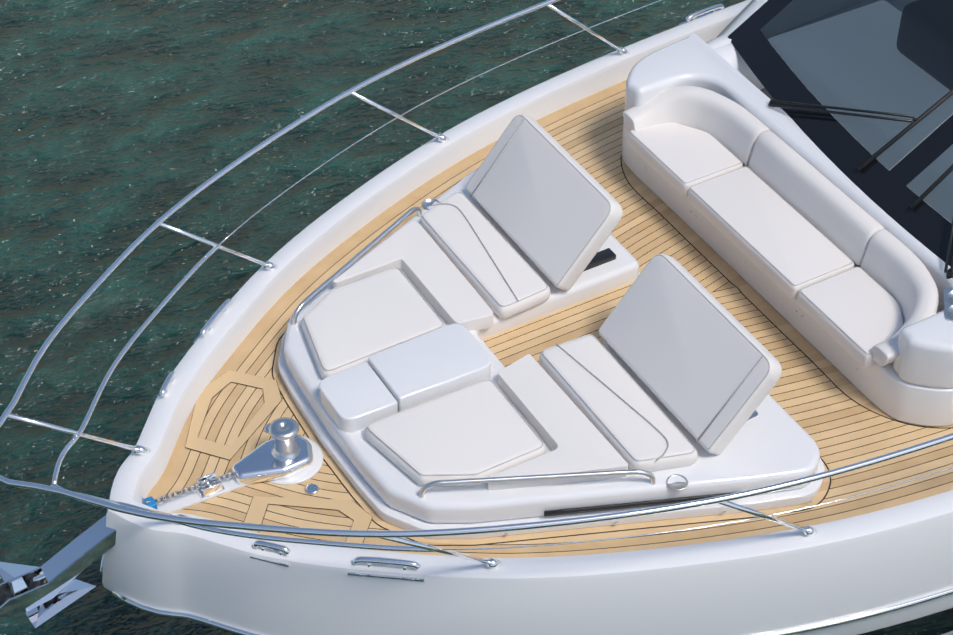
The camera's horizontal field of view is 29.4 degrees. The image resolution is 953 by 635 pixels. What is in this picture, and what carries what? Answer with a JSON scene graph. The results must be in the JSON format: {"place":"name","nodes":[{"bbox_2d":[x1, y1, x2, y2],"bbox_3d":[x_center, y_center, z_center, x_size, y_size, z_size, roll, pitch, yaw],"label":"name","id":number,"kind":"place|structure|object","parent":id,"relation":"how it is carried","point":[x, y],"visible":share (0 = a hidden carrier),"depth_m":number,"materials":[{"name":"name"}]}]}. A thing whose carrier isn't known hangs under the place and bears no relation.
{"place":"outdoors","nodes":[
{"label":"outdoors","id":0,"kind":"place"},
{"bbox_2d":[0,0,745,634],"bbox_3d":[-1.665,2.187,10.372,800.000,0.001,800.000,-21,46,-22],"label":"sea water","id":1,"kind":"structure","parent":0,"point":[124,124],"depth_m":14.24,"materials":[{"name":"teal liquid"}]},
{"bbox_2d":[102,0,952,634],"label":"hull","id":2,"kind":"object","parent":1,"relation":"on","point":[826,572],"visible":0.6,"depth_m":9.08,"materials":[{"name":"white plastic"}]},
{"bbox_2d":[0,562,96,627],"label":"anchor","id":3,"kind":"object","parent":2,"relation":"attached to","point":[72,591],"visible":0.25,"depth_m":9.23,"materials":[{"name":"silver metal"}]},
{"bbox_2d":[0,494,146,616],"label":"bow roller","id":4,"kind":"object","parent":2,"relation":"attached to","point":[63,568],"visible":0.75,"depth_m":9.17,"materials":[{"name":"silver metal"}]},
{"bbox_2d":[100,554,103,573],"bbox_3d":[0.858,-1.063,12.171,9.069,0.036,1.149,-34,52,-32],"label":"plate","id":5,"kind":"object","parent":2,"relation":"attached to","point":[101,566],"visible":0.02,"depth_m":9.52,"materials":[{"name":"silver metal"}]},
{"bbox_2d":[154,371,175,402],"bbox_3d":[-1.658,0.368,9.764,0.091,0.090,0.203,9,43,10],"label":"chock","id":6,"kind":"object","parent":2,"relation":"on","point":[166,383],"visible":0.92,"depth_m":9.73,"materials":[{"name":"silver metal"}]},
{"bbox_2d":[193,299,232,343],"bbox_3d":[-1.455,0.010,10.164,0.091,0.090,0.374,17,45,18],"label":"cleat","id":7,"kind":"object","parent":2,"relation":"on","point":[225,304],"visible":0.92,"depth_m":10.12,"materials":[{"name":"silver metal"}]},
{"bbox_2d":[250,540,290,566],"bbox_3d":[-1.002,1.138,8.911,0.203,0.090,0.091,11,43,12],"label":"cleat","id":8,"kind":"object","parent":2,"relation":"on","point":[279,548],"visible":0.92,"depth_m":8.89,"materials":[{"name":"silver metal"}]},
{"bbox_2d":[348,556,423,581],"bbox_3d":[-0.436,1.204,8.839,0.374,0.090,0.091,4,42,5],"label":"cleat","id":9,"kind":"object","parent":2,"relation":"on","point":[369,561],"visible":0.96,"depth_m":8.82,"materials":[{"name":"silver metal"}]},
{"bbox_2d":[8,4,817,568],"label":"railing stanchions","id":10,"kind":"object","parent":2,"relation":"on","point":[488,562],"visible":0.79,"depth_m":9.15,"materials":[{"name":"silver metal"}]},
{"bbox_2d":[50,245,432,551],"bbox_3d":[-1.440,0.582,9.099,1.455,0.025,2.589,-21,46,-22],"label":"bow rail","id":11,"kind":"object","parent":10,"relation":"on","point":[131,341],"visible":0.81,"depth_m":8.84,"materials":[{"name":"silver metal"}]},
{"bbox_2d":[0,0,952,537],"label":"bow railing","id":12,"kind":"object","parent":10,"relation":"on","point":[84,298],"visible":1,"depth_m":8.43,"materials":[{"name":"silver metal"}]},
{"bbox_2d":[219,0,952,549],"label":"lifelines","id":13,"kind":"object","parent":10,"relation":"on","point":[607,538],"visible":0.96,"depth_m":8.85,"materials":[{"name":"silver metal"}]},
{"bbox_2d":[112,587,952,634],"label":"rub rail","id":14,"kind":"object","parent":2,"relation":"on","point":[790,631],"visible":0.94,"depth_m":9.28,"materials":[{"name":"silver metal"}]},
{"bbox_2d":[147,80,952,557],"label":"teak deck","id":15,"kind":"structure","parent":2,"relation":"on","point":[827,406],"depth_m":9.83,"materials":[{"name":"beige wood"}]},
{"bbox_2d":[157,471,252,511],"bbox_3d":[-1.424,0.910,9.407,0.676,0.013,0.129,-21,46,-22],"label":"chain channel plate","id":16,"kind":"object","parent":15,"relation":"on","point":[183,501],"visible":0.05,"depth_m":9.37,"materials":[{"name":"white"}]},
{"bbox_2d":[144,496,157,509],"bbox_3d":[-1.684,0.965,9.257,0.104,0.058,0.073,-21,46,-22],"label":"chain marker","id":17,"kind":"object","parent":16,"relation":"on","point":[152,503],"visible":0.33,"depth_m":9.24,"materials":[{"name":"blue plastic"}]},
{"bbox_2d":[196,472,224,497],"bbox_3d":[-1.379,0.865,9.401,0.130,0.062,0.117,-21,46,-22],"label":"chain stopper","id":18,"kind":"object","parent":16,"relation":"on","point":[210,489],"visible":0.88,"depth_m":9.39,"materials":[{"name":"silver metal"}]},
{"bbox_2d":[185,370,281,459],"bbox_3d":[-1.343,0.514,9.852,0.634,0.001,0.457,-61,69,-44],"label":"hatch frame","id":19,"kind":"object","parent":15,"relation":"on","point":[272,396],"visible":0.94,"depth_m":9.86,"materials":[{"name":"beige wood"}]},
{"bbox_2d":[185,370,281,460],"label":"hatch caulking seams","id":20,"kind":"object","parent":15,"relation":"on","point":[253,432],"visible":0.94,"depth_m":9.82,"materials":[{"name":"black rubber"}]},
{"bbox_2d":[264,423,269,432],"bbox_3d":[-1.104,0.593,9.760,0.073,0.008,0.073,-21,46,-22],"label":"cap","id":21,"kind":"object","parent":15,"relation":"on","point":[266,428],"visible":0.25,"depth_m":9.76,"materials":[{"name":"silver metal"}]},
{"bbox_2d":[231,417,323,484],"bbox_3d":[-1.046,0.658,9.509,0.477,0.259,0.363,-2,42,-3],"label":"windlass","id":22,"kind":"object","parent":15,"relation":"on","point":[286,454],"visible":1,"depth_m":9.47,"materials":[{"name":"silver metal"}]},
{"bbox_2d":[146,471,235,502],"bbox_3d":[-1.424,0.867,9.368,0.802,0.080,0.036,-21,46,-22],"label":"anchor chain","id":23,"kind":"object","parent":22,"relation":"on","point":[194,487],"visible":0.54,"depth_m":9.35,"materials":[{"name":"grey metal"}]},
{"bbox_2d":[244,496,371,548],"bbox_3d":[-0.869,1.069,9.236,0.634,0.001,0.457,7,42,8],"label":"hatch frame","id":24,"kind":"object","parent":15,"relation":"on","point":[357,514],"visible":0.56,"depth_m":9.34,"materials":[{"name":"beige wood"}]},
{"bbox_2d":[243,498,372,547],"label":"hatch caulking seams","id":25,"kind":"object","parent":15,"relation":"on","point":[310,507],"visible":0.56,"depth_m":9.33,"materials":[{"name":"black rubber"}]},
{"bbox_2d":[305,483,318,493],"bbox_3d":[-0.853,0.888,9.433,0.073,0.008,0.073,-21,46,-22],"label":"cap","id":26,"kind":"object","parent":15,"relation":"on","point":[312,488],"visible":1,"depth_m":9.43,"materials":[{"name":"silver metal"}]},
{"bbox_2d":[278,168,824,538],"bbox_3d":[0.142,0.198,9.969,2.216,0.333,3.197,-21,46,-22],"label":"sunbed base","id":27,"kind":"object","parent":15,"relation":"on","point":[773,442],"depth_m":9.44,"materials":[{"name":"white plastic"}]},
{"bbox_2d":[292,206,421,324],"bbox_3d":[-0.673,-0.319,10.413,0.029,0.117,1.204,25,48,25],"label":"grab rail","id":28,"kind":"object","parent":27,"relation":"on","point":[340,271],"visible":0.98,"depth_m":10.33,"materials":[{"name":"silver metal"}]},
{"bbox_2d":[301,268,445,378],"bbox_3d":[-0.626,0.032,10.035,0.767,0.098,0.623,-21,46,-22],"label":"foot","id":29,"kind":"object","parent":27,"relation":"on","point":[353,321],"visible":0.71,"depth_m":9.98},
{"bbox_2d":[304,267,443,370],"bbox_3d":[-0.626,-0.001,10.006,0.737,0.007,0.593,-21,46,-22],"label":"foot seam","id":30,"kind":"object","parent":29,"relation":"on","point":[382,349],"visible":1,"depth_m":9.95,"materials":[{"name":"grey"}]},
{"bbox_2d":[333,221,492,330],"bbox_3d":[-0.410,-0.154,10.246,0.670,0.094,0.942,-21,46,-22],"label":"seat cushion","id":31,"kind":"object","parent":27,"relation":"on","point":[413,251],"visible":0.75,"depth_m":10.29,"materials":[{"name":"white leather"}]},
{"bbox_2d":[422,198,439,209],"bbox_3d":[-0.274,-0.677,10.876,0.112,0.006,0.112,-21,46,-22],"label":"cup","id":32,"kind":"object","parent":27,"relation":"on","point":[426,203],"visible":0.73,"depth_m":10.89,"materials":[{"name":"silver metal"}]},
{"bbox_2d":[365,380,545,486],"bbox_3d":[-0.110,0.637,9.364,0.767,0.098,0.623,-21,46,-22],"label":"foot","id":33,"kind":"object","parent":27,"relation":"on","point":[481,426],"visible":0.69,"depth_m":9.32},
{"bbox_2d":[367,379,542,475],"bbox_3d":[-0.110,0.605,9.334,0.737,0.007,0.593,-21,46,-22],"label":"foot seam","id":34,"kind":"object","parent":33,"relation":"on","point":[456,474],"visible":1,"depth_m":9.32,"materials":[{"name":"grey"}]},
{"bbox_2d":[420,193,549,317],"bbox_3d":[0.026,-0.369,10.478,0.354,0.104,1.060,-21,46,-22],"label":"seat","id":35,"kind":"object","parent":27,"relation":"on","point":[450,225],"visible":0.96,"depth_m":10.38,"materials":[{"name":"white leather"}]},
{"bbox_2d":[431,203,518,301],"bbox_3d":[0.031,-0.397,10.428,0.132,0.010,0.993,-21,46,-22],"label":"cushion seam","id":36,"kind":"object","parent":35,"relation":"on","point":[481,243],"visible":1,"depth_m":10.47,"materials":[{"name":"grey fabric"}]},
{"bbox_2d":[422,192,547,306],"bbox_3d":[0.026,-0.404,10.447,0.325,0.007,1.030,-21,46,-22],"label":"piping","id":37,"kind":"object","parent":35,"relation":"on","point":[468,268],"visible":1,"depth_m":10.40,"materials":[{"name":"grey leather"}]},
{"bbox_2d":[419,469,655,497],"bbox_3d":[0.310,0.834,9.134,1.204,0.117,0.029,-3,42,-3],"label":"grab rail","id":38,"kind":"object","parent":27,"relation":"on","point":[425,487],"visible":0.96,"depth_m":9.10,"materials":[{"name":"silver metal"}]},
{"bbox_2d":[467,114,622,290],"bbox_3d":[0.385,-0.683,10.500,0.117,0.585,1.066,19,23,-45],"label":"lounger backrest","id":39,"kind":"object","parent":27,"relation":"on","point":[541,199],"visible":0.96,"depth_m":10.40,"materials":[{"name":"white leather"}]},
{"bbox_2d":[470,118,524,196],"bbox_3d":[0.125,-0.944,10.740,0.010,0.572,0.009,19,23,-46],"label":"cushion piping","id":40,"kind":"object","parent":39,"relation":"attached to","point":[497,158],"visible":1,"depth_m":10.74,"materials":[{"name":"grey"}]},
{"bbox_2d":[466,115,610,285],"bbox_3d":[0.348,-0.695,10.461,0.009,0.565,1.046,19,23,-46],"label":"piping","id":41,"kind":"object","parent":39,"relation":"on","point":[510,235],"visible":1,"depth_m":10.36,"materials":[{"name":"grey"}]},
{"bbox_2d":[488,354,627,490],"bbox_3d":[0.243,0.611,9.396,0.670,0.094,0.956,-21,46,-22],"label":"seat cushion","id":42,"kind":"object","parent":27,"relation":"on","point":[572,436],"visible":0.83,"depth_m":9.35,"materials":[{"name":"white leather"}]},
{"bbox_2d":[583,248,615,271],"bbox_3d":[0.614,-0.304,10.443,0.403,0.035,0.078,-21,46,-22],"label":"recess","id":43,"kind":"object","parent":27,"relation":"on","point":[604,256],"visible":0.5,"depth_m":10.47,"materials":[{"name":"black plastic"}]},
{"bbox_2d":[539,336,697,471],"bbox_3d":[0.736,0.463,9.554,0.354,0.104,1.060,-21,46,-22],"label":"seat","id":44,"kind":"object","parent":27,"relation":"on","point":[638,436],"visible":0.92,"depth_m":9.49,"materials":[{"name":"white leather"}]},
{"bbox_2d":[556,343,668,460],"bbox_3d":[0.723,0.414,9.529,0.132,0.010,0.993,-21,46,-22],"label":"cushion seam","id":45,"kind":"object","parent":44,"relation":"on","point":[651,424],"visible":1,"depth_m":9.50,"materials":[{"name":"grey fabric"}]},
{"bbox_2d":[542,334,694,460],"bbox_3d":[0.736,0.429,9.523,0.325,0.007,1.030,-21,46,-22],"label":"piping","id":46,"kind":"object","parent":44,"relation":"on","point":[600,419],"visible":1,"depth_m":9.50,"materials":[{"name":"grey leather"}]},
{"bbox_2d":[544,492,735,516],"bbox_3d":[0.842,0.947,9.216,1.010,0.031,0.010,-5,42,-6],"label":"vent","id":47,"kind":"object","parent":27,"relation":"attached to","point":[615,506],"visible":0.77,"depth_m":9.20,"materials":[{"name":"black plastic"}]},
{"bbox_2d":[666,474,687,490],"bbox_3d":[1.016,0.835,9.199,0.112,0.006,0.112,-21,46,-22],"label":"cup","id":48,"kind":"object","parent":27,"relation":"on","point":[678,486],"visible":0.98,"depth_m":9.19,"materials":[{"name":"silver metal"}]},
{"bbox_2d":[505,166,858,534],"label":"fasteners","id":49,"kind":"object","parent":27,"relation":"on","point":[724,511],"visible":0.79,"depth_m":9.91,"materials":[{"name":"silver metal"}]},
{"bbox_2d":[600,254,781,454],"bbox_3d":[1.113,0.172,9.552,0.117,0.585,1.066,19,23,-45],"label":"lounger backrest","id":50,"kind":"object","parent":27,"relation":"on","point":[687,351],"visible":0.96,"depth_m":9.47,"materials":[{"name":"white leather"}]},
{"bbox_2d":[599,254,769,449],"bbox_3d":[1.077,0.159,9.514,0.009,0.565,1.046,19,23,-46],"label":"piping","id":51,"kind":"object","parent":50,"relation":"attached to","point":[724,317],"visible":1,"depth_m":9.46,"materials":[{"name":"grey"}]},
{"bbox_2d":[696,356,763,442],"bbox_3d":[1.286,0.416,9.231,0.010,0.572,0.009,19,23,-46],"label":"cushion piping","id":52,"kind":"object","parent":50,"relation":"attached to","point":[729,399],"visible":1,"depth_m":9.23,"materials":[{"name":"grey"}]},
{"bbox_2d":[747,410,757,420],"bbox_3d":[1.266,0.479,9.595,0.338,0.008,0.312,-21,46,-22],"label":"cup plate","id":53,"kind":"object","parent":27,"relation":"on","point":[754,414],"visible":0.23,"depth_m":9.55,"materials":[{"name":"silver metal"}]},
{"bbox_2d":[483,281,633,366],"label":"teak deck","id":54,"kind":"structure","parent":15,"relation":"on","point":[534,338],"depth_m":10.22,"materials":[{"name":"brown wood"}]},
{"bbox_2d":[713,43,764,89],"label":"coach dome","id":55,"kind":"structure","parent":15,"relation":"on","point":[729,53],"depth_m":11.45,"materials":[{"name":"white"}]},
{"bbox_2d":[621,120,952,425],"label":"coach base","id":56,"kind":"object","parent":15,"relation":"on","point":[886,389],"visible":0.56,"depth_m":10.19,"materials":[{"name":"white plastic"}]},
{"bbox_2d":[628,123,742,195],"bbox_3d":[1.269,-0.999,11.079,0.442,0.110,0.629,-21,46,-22],"label":"sofa seat","id":57,"kind":"object","parent":56,"relation":"on","point":[684,153],"visible":0.75,"depth_m":11.00,"materials":[{"name":"white leather"}]},
{"bbox_2d":[630,123,741,182],"bbox_3d":[1.269,-1.037,11.045,0.422,0.007,0.609,-21,46,-22],"label":"sofa seat seam","id":58,"kind":"object","parent":57,"relation":"on","point":[676,174],"visible":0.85,"depth_m":10.94,"materials":[{"name":"grey"}]},
{"bbox_2d":[623,86,769,165],"bbox_3d":[1.362,-1.213,11.114,0.922,0.240,0.366,17,45,18],"label":"sofa back","id":59,"kind":"object","parent":57,"relation":"on","point":[736,129],"visible":0.79,"depth_m":11.12,"materials":[{"name":"white leather"}]},
{"bbox_2d":[705,0,767,48],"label":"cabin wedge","id":60,"kind":"object","parent":56,"relation":"on","point":[741,17],"visible":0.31,"depth_m":11.59,"materials":[{"name":"white plastic"}]},
{"bbox_2d":[728,0,952,266],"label":"windscreen frame","id":61,"kind":"object","parent":60,"relation":"attached to","point":[891,194],"visible":1,"depth_m":10.51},
{"bbox_2d":[768,89,952,170],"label":"starboard wiper","id":62,"kind":"object","parent":61,"relation":"attached to","point":[775,102],"visible":0.9,"depth_m":10.47,"materials":[{"name":"black plastic"}]},
{"bbox_2d":[910,164,952,278],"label":"wiper","id":63,"kind":"object","parent":61,"relation":"attached to","point":[943,176],"visible":0.92,"depth_m":10.12,"materials":[{"name":"black plastic"}]},
{"bbox_2d":[687,167,853,298],"bbox_3d":[1.692,-0.502,10.529,0.442,0.110,1.053,-21,46,-22],"label":"sofa seat","id":64,"kind":"object","parent":56,"relation":"on","point":[783,237],"visible":0.85,"depth_m":10.45,"materials":[{"name":"white leather"}]},
{"bbox_2d":[690,166,852,285],"bbox_3d":[1.692,-0.541,10.495,0.422,0.007,1.033,-21,46,-22],"label":"sofa seat seam","id":65,"kind":"object","parent":64,"relation":"on","point":[755,248],"visible":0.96,"depth_m":10.43,"materials":[{"name":"grey leather"}]},
{"bbox_2d":[760,88,782,109],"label":"dark cabin floor","id":66,"kind":"structure","parent":56,"relation":"on","point":[765,92],"depth_m":11.51,"materials":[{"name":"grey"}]},
{"bbox_2d":[773,47,950,222],"bbox_3d":[2.859,-1.058,10.824,0.975,0.286,2.600,-21,46,-22],"label":"helm dash","id":67,"kind":"object","parent":66,"relation":"on","point":[902,158],"depth_m":10.64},
{"bbox_2d":[624,32,952,387],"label":"coach","id":68,"kind":"object","parent":56,"relation":"on","point":[925,355],"visible":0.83,"depth_m":10.72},
{"bbox_2d":[748,131,883,265],"bbox_3d":[1.959,-0.706,10.551,0.157,0.240,1.061,-21,46,-22],"label":"sofa back","id":69,"kind":"object","parent":68,"relation":"attached to","point":[833,213],"visible":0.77,"depth_m":10.49,"materials":[{"name":"white leather"}]},
{"bbox_2d":[944,288,952,321],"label":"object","id":70,"kind":"object","parent":68,"relation":"on","point":[947,303],"visible":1,"depth_m":9.63,"materials":[{"name":"silver metal"}]},
{"bbox_2d":[797,267,903,367],"bbox_3d":[2.115,-0.006,9.978,0.442,0.110,0.629,-21,46,-22],"label":"sofa seat","id":71,"kind":"object","parent":56,"relation":"on","point":[859,307],"visible":0.77,"depth_m":9.94,"materials":[{"name":"white leather"}]},
{"bbox_2d":[800,267,903,354],"bbox_3d":[2.116,-0.044,9.944,0.422,0.007,0.609,-21,46,-22],"label":"sofa seat seam","id":72,"kind":"object","parent":71,"relation":"on","point":[833,321],"visible":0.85,"depth_m":9.98,"materials":[{"name":"grey leather"}]},
{"bbox_2d":[861,229,938,365],"bbox_3d":[2.308,-0.103,9.883,0.366,0.240,0.922,4,42,4],"label":"sofa back","id":73,"kind":"object","parent":71,"relation":"on","point":[895,267],"visible":0.71,"depth_m":9.92,"materials":[{"name":"white leather"}]},
{"bbox_2d":[678,4,723,24],"bbox_3d":[1.568,-2.084,12.501,0.374,0.090,0.091,-23,47,-24],"label":"cleat","id":74,"kind":"object","parent":2,"relation":"on","point":[694,15],"visible":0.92,"depth_m":12.48,"materials":[{"name":"silver metal"}]},
{"bbox_2d":[859,608,952,634],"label":"hull window","id":75,"kind":"structure","parent":2,"relation":"on","point":[939,623],"depth_m":9.60,"materials":[{"name":"black glass"}]},
{"bbox_2d":[760,0,952,169],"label":"windscreen pane","id":76,"kind":"object","parent":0,"point":[892,56],"visible":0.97,"depth_m":10.79,"materials":[{"name":"glass"}]},
{"bbox_2d":[906,144,952,222],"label":"windscreen pane","id":77,"kind":"object","parent":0,"point":[938,198],"visible":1,"depth_m":10.17,"materials":[{"name":"black glass"}]},
{"bbox_2d":[946,290,952,302],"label":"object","id":78,"kind":"object","parent":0,"point":[949,295],"visible":1,"depth_m":9.68,"materials":[{"name":"silver metal"}]},
{"bbox_2d":[947,304,952,316],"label":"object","id":79,"kind":"object","parent":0,"point":[950,310],"visible":1,"depth_m":9.60,"materials":[{"name":"silver metal"}]}
]}

